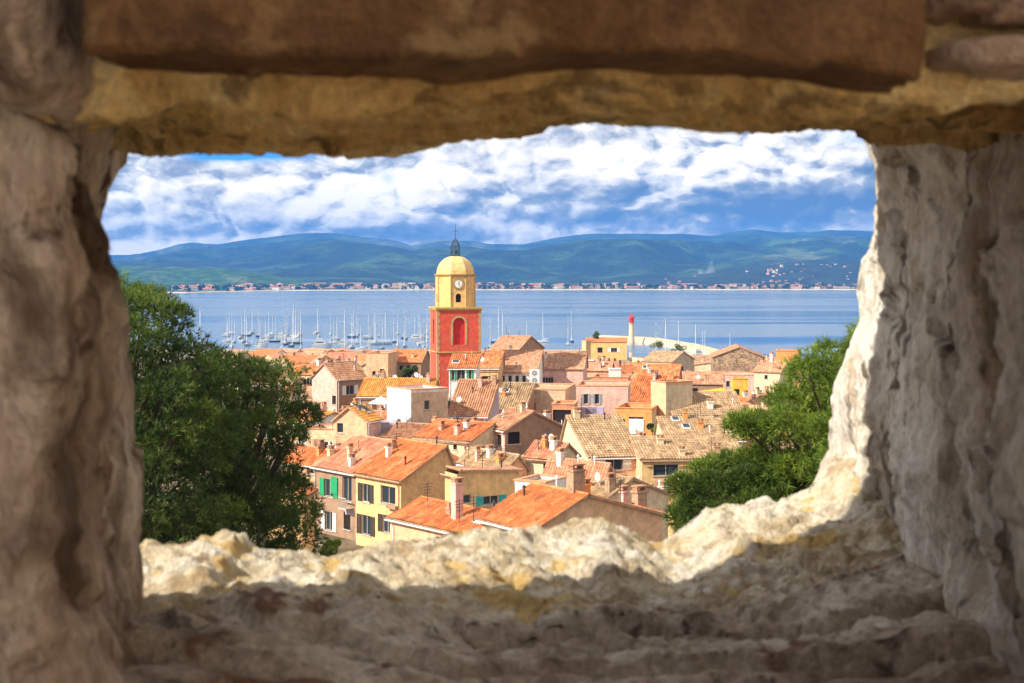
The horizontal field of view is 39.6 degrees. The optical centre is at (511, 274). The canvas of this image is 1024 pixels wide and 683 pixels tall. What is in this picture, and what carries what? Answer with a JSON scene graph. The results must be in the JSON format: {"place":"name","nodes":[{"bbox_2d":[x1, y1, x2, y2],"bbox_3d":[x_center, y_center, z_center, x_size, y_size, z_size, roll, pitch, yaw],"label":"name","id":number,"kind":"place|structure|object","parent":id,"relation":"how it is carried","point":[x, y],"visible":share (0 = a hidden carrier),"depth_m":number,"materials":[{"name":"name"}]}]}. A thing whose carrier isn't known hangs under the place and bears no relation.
{"place":"outdoors","nodes":[
{"label":"outdoors","id":0,"kind":"place"},
{"bbox_2d":[115,266,311,287],"bbox_3d":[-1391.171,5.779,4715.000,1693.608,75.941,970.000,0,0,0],"label":"green hill","id":1,"kind":"structure","parent":0,"point":[155,275],"depth_m":4563.97,"materials":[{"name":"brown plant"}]},
{"bbox_2d":[142,350,581,361],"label":"quay","id":2,"kind":"structure","parent":0,"point":[375,350],"depth_m":801.41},
{"bbox_2d":[136,357,822,556],"bbox_3d":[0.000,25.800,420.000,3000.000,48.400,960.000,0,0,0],"label":"ground","id":3,"kind":"structure","parent":0,"point":[346,545],"depth_m":127.73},
{"bbox_2d":[119,265,260,544],"bbox_3d":[-11.554,6.784,42.942,8.321,15.081,9.670,0,0,0],"label":"pine tree","id":4,"kind":"object","parent":3,"relation":"on","point":[166,384],"visible":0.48,"depth_m":41.22,"materials":[{"name":"green plant"}]},
{"bbox_2d":[173,346,330,554],"bbox_3d":[-8.930,8.712,47.648,5.613,12.852,7.644,0,0,-13],"label":"pine tree","id":5,"kind":"object","parent":3,"relation":"on","point":[275,483],"visible":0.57,"depth_m":46.17,"materials":[{"name":"green plant"}]},
{"bbox_2d":[230,376,283,425],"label":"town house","id":6,"kind":"structure","parent":3,"relation":"on","point":[266,393],"depth_m":205.64,"materials":[{"name":"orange tile"}]},
{"bbox_2d":[254,349,286,353],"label":"town house","id":7,"kind":"structure","parent":3,"relation":"on","point":[276,351],"depth_m":536.09,"materials":[{"name":"orange tile"}]},
{"bbox_2d":[262,352,306,358],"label":"town house","id":8,"kind":"structure","parent":3,"relation":"on","point":[270,356],"depth_m":389.15,"materials":[{"name":"tile"}]},
{"bbox_2d":[269,472,319,553],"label":"town house","id":9,"kind":"structure","parent":3,"relation":"on","point":[313,492],"depth_m":105.23,"materials":[{"name":"stone"}]},
{"bbox_2d":[281,356,315,366],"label":"town house","id":10,"kind":"structure","parent":3,"relation":"on","point":[303,358],"depth_m":353.77,"materials":[{"name":"orange tile"}]},
{"bbox_2d":[289,358,321,386],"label":"town house","id":11,"kind":"structure","parent":3,"relation":"on","point":[318,364],"depth_m":251.68,"materials":[{"name":"orange tile"}]},
{"bbox_2d":[300,386,311,401],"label":"town house","id":12,"kind":"structure","parent":3,"relation":"on","point":[309,390],"depth_m":229.26,"materials":[{"name":"paint"}]},
{"bbox_2d":[284,439,332,483],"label":"town house","id":13,"kind":"structure","parent":3,"relation":"on","point":[310,455],"depth_m":142.00,"materials":[{"name":"orange tile"}]},
{"bbox_2d":[291,401,338,425],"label":"town house","id":14,"kind":"structure","parent":3,"relation":"on","point":[330,416],"depth_m":177.56,"materials":[{"name":"paint"}]},
{"bbox_2d":[302,348,335,353],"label":"town house","id":15,"kind":"structure","parent":3,"relation":"on","point":[315,349],"depth_m":508.54,"materials":[{"name":"tile"}]},
{"bbox_2d":[307,422,333,447],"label":"town house","id":16,"kind":"structure","parent":3,"relation":"on","point":[326,432],"depth_m":167.65,"materials":[{"name":"paint"}]},
{"bbox_2d":[311,351,333,363],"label":"town house","id":17,"kind":"structure","parent":3,"relation":"on","point":[323,357],"depth_m":310.06,"materials":[{"name":"tile"}]},
{"bbox_2d":[318,539,341,556],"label":"garden tree","id":18,"kind":"object","parent":3,"relation":"on","point":[332,546],"visible":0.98,"depth_m":107.61,"materials":[{"name":"green plant"}]},
{"bbox_2d":[316,350,359,359],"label":"town house","id":19,"kind":"structure","parent":3,"relation":"on","point":[344,355],"depth_m":366.37,"materials":[{"name":"tile"}]},
{"bbox_2d":[310,360,366,411],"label":"town house","id":20,"kind":"structure","parent":3,"relation":"on","point":[336,385],"depth_m":213.99,"materials":[{"name":"paint"}]},
{"bbox_2d":[342,385,357,395],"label":"window","id":21,"kind":"structure","parent":20,"relation":"in","point":[346,390],"depth_m":213.99,"materials":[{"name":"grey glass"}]},
{"bbox_2d":[309,434,389,540],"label":"town house","id":22,"kind":"structure","parent":3,"relation":"on","point":[334,478],"depth_m":129.96,"materials":[{"name":"orange tile"}]},
{"bbox_2d":[321,510,335,531],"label":"window","id":23,"kind":"structure","parent":22,"relation":"in","point":[331,518],"depth_m":130.62,"materials":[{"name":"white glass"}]},
{"bbox_2d":[320,478,337,498],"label":"window","id":24,"kind":"structure","parent":22,"relation":"in","point":[332,496],"depth_m":130.87,"materials":[{"name":"green wood"}]},
{"bbox_2d":[342,514,350,530],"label":"window","id":25,"kind":"structure","parent":22,"relation":"in","point":[347,517],"depth_m":128.31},
{"bbox_2d":[342,476,351,502],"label":"window","id":26,"kind":"structure","parent":22,"relation":"in","point":[347,480],"depth_m":128.19,"materials":[{"name":"grey glass"}]},
{"bbox_2d":[331,398,384,445],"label":"town house","id":27,"kind":"structure","parent":3,"relation":"on","point":[352,419],"depth_m":161.07,"materials":[{"name":"paint"}]},
{"bbox_2d":[336,423,343,433],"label":"window","id":28,"kind":"structure","parent":27,"relation":"in","point":[339,425],"depth_m":161.45,"materials":[{"name":"grey glass"}]},
{"bbox_2d":[373,405,386,419],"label":"town house","id":29,"kind":"structure","parent":3,"relation":"on","point":[381,412],"depth_m":190.53,"materials":[{"name":"paint"}]},
{"bbox_2d":[366,351,398,376],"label":"town house","id":30,"kind":"structure","parent":3,"relation":"on","point":[376,361],"depth_m":262.58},
{"bbox_2d":[381,420,396,433],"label":"terrace block","id":31,"kind":"structure","parent":3,"relation":"on","point":[386,425],"depth_m":164.50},
{"bbox_2d":[369,396,392,403],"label":"parasol","id":32,"kind":"object","parent":31,"relation":"on","point":[380,400],"visible":0.96,"depth_m":165.33,"materials":[{"name":"fabric"}]},
{"bbox_2d":[356,370,439,409],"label":"town house","id":33,"kind":"structure","parent":3,"relation":"on","point":[372,388],"depth_m":208.60,"materials":[{"name":"orange tile"}]},
{"bbox_2d":[351,433,455,545],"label":"town house","id":34,"kind":"structure","parent":3,"relation":"on","point":[395,474],"depth_m":122.82,"materials":[{"name":"stone"}]},
{"bbox_2d":[356,513,374,536],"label":"window","id":35,"kind":"structure","parent":34,"relation":"in","point":[368,521],"depth_m":124.21,"materials":[{"name":"grey glass"}]},
{"bbox_2d":[358,482,373,503],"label":"window","id":36,"kind":"structure","parent":34,"relation":"in","point":[368,490],"depth_m":124.21,"materials":[{"name":"grey glass"}]},
{"bbox_2d":[378,513,389,534],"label":"window","id":37,"kind":"structure","parent":34,"relation":"in","point":[386,523],"depth_m":122.08,"materials":[{"name":"brown glass"}]},
{"bbox_2d":[379,485,395,505],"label":"window","id":38,"kind":"structure","parent":34,"relation":"in","point":[388,493],"depth_m":121.66,"materials":[{"name":"grey glass"}]},
{"bbox_2d":[398,365,417,377],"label":"garden tree","id":39,"kind":"object","parent":3,"relation":"on","point":[407,372],"visible":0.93,"depth_m":249.65,"materials":[{"name":"green plant"}]},
{"bbox_2d":[378,411,438,438],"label":"town house","id":40,"kind":"structure","parent":3,"relation":"on","point":[407,430],"depth_m":161.75,"materials":[{"name":"orange tile"}]},
{"bbox_2d":[392,347,429,377],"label":"town house","id":41,"kind":"structure","parent":3,"relation":"on","point":[419,358],"depth_m":270.32,"materials":[{"name":"orange tile"}]},
{"bbox_2d":[386,384,448,422],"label":"town house","id":42,"kind":"structure","parent":3,"relation":"on","point":[419,403],"depth_m":169.75,"materials":[{"name":"paint"}]},
{"bbox_2d":[384,477,495,540],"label":"town house","id":43,"kind":"structure","parent":3,"relation":"on","point":[424,517],"depth_m":101.77,"materials":[{"name":"orange tile"}]},
{"bbox_2d":[411,416,497,456],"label":"town house","id":44,"kind":"structure","parent":3,"relation":"on","point":[455,435],"depth_m":152.82,"materials":[{"name":"tile"}]},
{"bbox_2d":[428,225,482,390],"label":"bell tower","id":45,"kind":"structure","parent":3,"relation":"on","point":[455,318],"depth_m":231.25,"materials":[{"name":"paint"}]},
{"bbox_2d":[447,352,481,400],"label":"town house","id":46,"kind":"structure","parent":3,"relation":"on","point":[463,366],"depth_m":208.49,"materials":[{"name":"orange tile"}]},
{"bbox_2d":[456,370,464,380],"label":"window","id":47,"kind":"structure","parent":46,"relation":"in","point":[460,373],"depth_m":208.37,"materials":[{"name":"grey glass"}]},
{"bbox_2d":[448,374,500,421],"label":"town house","id":48,"kind":"structure","parent":3,"relation":"on","point":[478,398],"depth_m":175.08,"materials":[{"name":"orange tile"}]},
{"bbox_2d":[440,451,522,508],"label":"town house","id":49,"kind":"structure","parent":3,"relation":"on","point":[487,485],"depth_m":115.40,"materials":[{"name":"paint"}]},
{"bbox_2d":[476,495,506,505],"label":"window","id":50,"kind":"structure","parent":49,"relation":"in","point":[484,500],"depth_m":115.47,"materials":[{"name":"teal glass"}]},
{"bbox_2d":[480,347,504,387],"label":"town house","id":51,"kind":"structure","parent":3,"relation":"on","point":[492,363],"depth_m":224.62,"materials":[{"name":"orange tile"}]},
{"bbox_2d":[455,439,530,477],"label":"town house","id":52,"kind":"structure","parent":3,"relation":"on","point":[493,455],"depth_m":130.97,"materials":[{"name":"orange tile"}]},
{"bbox_2d":[487,327,544,350],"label":"church nave","id":53,"kind":"structure","parent":3,"relation":"on","point":[516,342],"depth_m":268.05,"materials":[{"name":"brown tile"}]},
{"bbox_2d":[499,382,535,412],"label":"town house","id":54,"kind":"structure","parent":3,"relation":"on","point":[510,393],"depth_m":185.07,"materials":[{"name":"brown tile"}]},
{"bbox_2d":[502,344,543,382],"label":"town house","id":55,"kind":"structure","parent":3,"relation":"on","point":[519,364],"depth_m":231.76,"materials":[{"name":"stone"}]},
{"bbox_2d":[488,401,562,454],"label":"town house","id":56,"kind":"structure","parent":3,"relation":"on","point":[523,427],"depth_m":153.72,"materials":[{"name":"paint"}]},
{"bbox_2d":[508,432,520,444],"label":"window","id":57,"kind":"structure","parent":56,"relation":"in","point":[513,437],"depth_m":152.74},
{"bbox_2d":[513,473,565,491],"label":"town house","id":58,"kind":"structure","parent":3,"relation":"on","point":[549,479],"depth_m":110.12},
{"bbox_2d":[522,428,581,475],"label":"town house","id":59,"kind":"structure","parent":3,"relation":"on","point":[538,452],"depth_m":129.54,"materials":[{"name":"tile"}]},
{"bbox_2d":[534,383,575,418],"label":"town house","id":60,"kind":"structure","parent":3,"relation":"on","point":[546,395],"depth_m":188.59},
{"bbox_2d":[551,400,578,423],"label":"town house","id":61,"kind":"structure","parent":3,"relation":"on","point":[561,409],"depth_m":178.38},
{"bbox_2d":[553,410,570,423],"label":"window","id":62,"kind":"structure","parent":61,"relation":"in","point":[558,415],"depth_m":178.40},
{"bbox_2d":[543,347,588,399],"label":"town house","id":63,"kind":"structure","parent":3,"relation":"on","point":[566,366],"depth_m":241.40,"materials":[{"name":"brown tile"}]},
{"bbox_2d":[475,462,664,541],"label":"town house","id":64,"kind":"structure","parent":3,"relation":"on","point":[544,506],"depth_m":88.55,"materials":[{"name":"orange tile"}]},
{"bbox_2d":[542,447,613,486],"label":"town house","id":65,"kind":"structure","parent":3,"relation":"on","point":[556,465],"depth_m":124.54,"materials":[{"name":"tile"}]},
{"bbox_2d":[582,340,596,356],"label":"town house","id":66,"kind":"structure","parent":3,"relation":"on","point":[585,345],"depth_m":560.82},
{"bbox_2d":[559,398,636,476],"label":"town house","id":67,"kind":"structure","parent":3,"relation":"on","point":[604,437],"depth_m":143.98,"materials":[{"name":"brown tile"}]},
{"bbox_2d":[597,459,630,470],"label":"window","id":68,"kind":"structure","parent":67,"relation":"in","point":[617,463],"depth_m":140.84,"materials":[{"name":"black glass"}]},
{"bbox_2d":[587,357,614,376],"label":"town house","id":69,"kind":"structure","parent":3,"relation":"on","point":[600,366],"depth_m":269.52,"materials":[{"name":"tile"}]},
{"bbox_2d":[575,380,630,413],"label":"town house","id":70,"kind":"structure","parent":3,"relation":"on","point":[601,397],"depth_m":183.49,"materials":[{"name":"paint"}]},
{"bbox_2d":[581,394,590,404],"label":"window","id":71,"kind":"structure","parent":70,"relation":"in","point":[586,398],"depth_m":183.66,"materials":[{"name":"white glass"}]},
{"bbox_2d":[580,407,602,413],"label":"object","id":72,"kind":"structure","parent":70,"relation":"in","point":[590,410],"depth_m":183.66,"materials":[{"name":"purple glass"}]},
{"bbox_2d":[592,394,601,404],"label":"window","id":73,"kind":"structure","parent":70,"relation":"in","point":[596,398],"depth_m":183.48,"materials":[{"name":"white glass"}]},
{"bbox_2d":[586,337,627,360],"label":"town house","id":74,"kind":"structure","parent":3,"relation":"on","point":[611,348],"depth_m":560.62,"materials":[{"name":"yellow paint"}]},
{"bbox_2d":[592,373,630,392],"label":"town house","id":75,"kind":"structure","parent":3,"relation":"on","point":[606,377],"depth_m":215.62,"materials":[{"name":"tile"}]},
{"bbox_2d":[608,368,620,376],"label":"roof cabin","id":76,"kind":"object","parent":75,"relation":"on","point":[614,372],"visible":0.89,"depth_m":217.00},
{"bbox_2d":[617,360,636,373],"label":"town house","id":77,"kind":"structure","parent":3,"relation":"on","point":[628,369],"depth_m":299.46,"materials":[{"name":"orange tile"}]},
{"bbox_2d":[591,468,671,540],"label":"town house","id":78,"kind":"structure","parent":3,"relation":"on","point":[606,486],"depth_m":106.48,"materials":[{"name":"paint"}]},
{"bbox_2d":[614,402,657,435],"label":"town house","id":79,"kind":"structure","parent":3,"relation":"on","point":[638,416],"depth_m":170.54,"materials":[{"name":"paint"}]},
{"bbox_2d":[629,419,643,433],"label":"garage door","id":80,"kind":"structure","parent":79,"relation":"in","point":[634,424],"depth_m":170.40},
{"bbox_2d":[630,370,666,402],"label":"town house","id":81,"kind":"structure","parent":3,"relation":"on","point":[641,390],"depth_m":199.60,"materials":[{"name":"tile"}]},
{"bbox_2d":[649,341,663,348],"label":"garden tree","id":82,"kind":"object","parent":3,"relation":"on","point":[659,344],"visible":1,"depth_m":619.78,"materials":[{"name":"green plant"}]},
{"bbox_2d":[632,363,681,384],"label":"town house","id":83,"kind":"structure","parent":3,"relation":"on","point":[672,371],"depth_m":230.49,"materials":[{"name":"tile"}]},
{"bbox_2d":[649,467,678,537],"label":"town house","id":84,"kind":"structure","parent":3,"relation":"on","point":[670,533],"depth_m":118.37,"materials":[{"name":"stone"}]},
{"bbox_2d":[641,350,694,370],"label":"town house","id":85,"kind":"structure","parent":3,"relation":"on","point":[685,359],"depth_m":386.01,"materials":[{"name":"beige tile"}]},
{"bbox_2d":[650,379,692,415],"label":"town house","id":86,"kind":"structure","parent":3,"relation":"on","point":[668,396],"depth_m":173.51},
{"bbox_2d":[629,434,739,495],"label":"town house","id":87,"kind":"structure","parent":3,"relation":"on","point":[658,456],"depth_m":140.06,"materials":[{"name":"tile"}]},
{"bbox_2d":[652,464,677,476],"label":"window","id":88,"kind":"structure","parent":87,"relation":"in","point":[659,470],"depth_m":138.36,"materials":[{"name":"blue glass"}]},
{"bbox_2d":[653,401,745,446],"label":"town house","id":89,"kind":"structure","parent":3,"relation":"on","point":[687,424],"depth_m":155.71,"materials":[{"name":"brown tile"}]},
{"bbox_2d":[694,357,710,371],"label":"town house","id":90,"kind":"structure","parent":3,"relation":"on","point":[703,366],"depth_m":364.16,"materials":[{"name":"paint"}]},
{"bbox_2d":[682,368,724,390],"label":"town house","id":91,"kind":"structure","parent":3,"relation":"on","point":[702,381],"depth_m":241.99,"materials":[{"name":"brown tile"}]},
{"bbox_2d":[670,391,742,415],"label":"town house","id":92,"kind":"structure","parent":3,"relation":"on","point":[719,402],"depth_m":174.62,"materials":[{"name":"brown tile"}]},
{"bbox_2d":[708,371,753,392],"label":"town house","id":93,"kind":"structure","parent":3,"relation":"on","point":[727,382],"depth_m":262.90,"materials":[{"name":"paint"}]},
{"bbox_2d":[659,443,804,535],"bbox_3d":[5.344,8.280,33.410,4.008,8.875,4.500,0,0,0],"label":"pine tree","id":94,"kind":"object","parent":3,"relation":"on","point":[715,483],"visible":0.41,"depth_m":32.50,"materials":[{"name":"green plant"}]},
{"bbox_2d":[710,343,765,371],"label":"town house","id":95,"kind":"structure","parent":3,"relation":"on","point":[735,357],"depth_m":320.73,"materials":[{"name":"brown stone"}]},
{"bbox_2d":[731,376,748,396],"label":"town house","id":96,"kind":"structure","parent":3,"relation":"on","point":[739,384],"depth_m":222.15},
{"bbox_2d":[738,390,758,404],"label":"town house","id":97,"kind":"structure","parent":3,"relation":"on","point":[746,399],"depth_m":199.69,"materials":[{"name":"brown tile"}]},
{"bbox_2d":[748,387,764,404],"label":"town house","id":98,"kind":"structure","parent":3,"relation":"on","point":[757,391],"depth_m":236.22,"materials":[{"name":"paint"}]},
{"bbox_2d":[752,352,793,420],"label":"town house","id":99,"kind":"structure","parent":3,"relation":"on","point":[766,372],"depth_m":251.80,"materials":[{"name":"paint"}]},
{"bbox_2d":[744,432,802,452],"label":"town house","id":100,"kind":"structure","parent":3,"relation":"on","point":[748,441],"depth_m":156.41,"materials":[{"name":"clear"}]},
{"bbox_2d":[776,349,799,389],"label":"town house","id":101,"kind":"structure","parent":3,"relation":"on","point":[782,353],"depth_m":300.74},
{"bbox_2d":[718,317,859,503],"bbox_3d":[7.849,6.629,33.506,7.194,11.680,6.053,0,0,-33],"label":"pine tree","id":102,"kind":"object","parent":3,"relation":"on","point":[809,413],"visible":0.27,"depth_m":32.01,"materials":[{"name":"green plant"}]},
{"bbox_2d":[101,123,876,254],"label":"sky","id":103,"kind":"structure","parent":0,"point":[593,178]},
{"bbox_2d":[110,230,873,286],"bbox_3d":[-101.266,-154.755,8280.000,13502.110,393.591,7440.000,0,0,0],"label":"mountains","id":104,"kind":"structure","parent":0,"point":[326,258],"depth_m":6599.08,"materials":[{"name":"plant"}]},
{"bbox_2d":[130,290,859,368],"bbox_3d":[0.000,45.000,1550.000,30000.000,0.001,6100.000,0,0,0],"label":"sea","id":105,"kind":"structure","parent":0,"point":[764,322],"depth_m":1580.02,"materials":[{"name":"blue"}]},
{"bbox_2d":[286,305,301,343],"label":"sailing yacht","id":106,"kind":"object","parent":105,"relation":"on","point":[295,342],"visible":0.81,"depth_m":928.54,"materials":[{"name":"fabric"}]},
{"bbox_2d":[312,338,331,347],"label":"motor yacht","id":107,"kind":"object","parent":105,"relation":"on","point":[319,343],"visible":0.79,"depth_m":878.85,"materials":[{"name":"white plastic"}]},
{"bbox_2d":[628,312,634,342],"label":"lighthouse","id":108,"kind":"object","parent":105,"relation":"in","point":[631,323],"visible":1,"depth_m":938.58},
{"bbox_2d":[598,335,718,354],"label":"breakwater","id":109,"kind":"object","parent":105,"relation":"in","point":[691,349],"visible":0.36,"depth_m":883.01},
{"bbox_2d":[150,287,856,292],"bbox_3d":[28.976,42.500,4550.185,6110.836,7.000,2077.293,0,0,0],"label":"shore","id":110,"kind":"structure","parent":0,"point":[224,290],"depth_m":4258.72,"materials":[{"name":"beige"}]},
{"bbox_2d":[168,282,856,291],"bbox_3d":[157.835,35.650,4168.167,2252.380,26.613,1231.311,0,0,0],"label":"shore trees","id":111,"kind":"object","parent":110,"relation":"on","point":[420,286],"visible":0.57,"depth_m":4307.96,"materials":[{"name":"green plant"}]},
{"bbox_2d":[529,377,539,382],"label":"air conditioner","id":112,"kind":"object","parent":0,"point":[535,379],"visible":0.84,"depth_m":227.00,"materials":[{"name":"white metal"}]},
{"bbox_2d":[529,369,539,376],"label":"air conditioner","id":113,"kind":"object","parent":112,"relation":"on","point":[534,372],"visible":1,"depth_m":227.00,"materials":[{"name":"white metal"}]},
{"bbox_2d":[567,261,860,288],"bbox_3d":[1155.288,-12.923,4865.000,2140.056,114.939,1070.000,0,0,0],"label":"wooded hill","id":114,"kind":"structure","parent":0,"point":[825,274],"depth_m":4689.58,"materials":[{"name":"plant"}]},
{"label":"terrace floor","id":115,"kind":"structure","parent":0,"visible":0},
{"bbox_2d":[0,0,1023,682],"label":"stone wall","id":116,"kind":"structure","parent":115,"relation":"on","point":[886,546],"depth_m":1.10,"materials":[{"name":"stone"}]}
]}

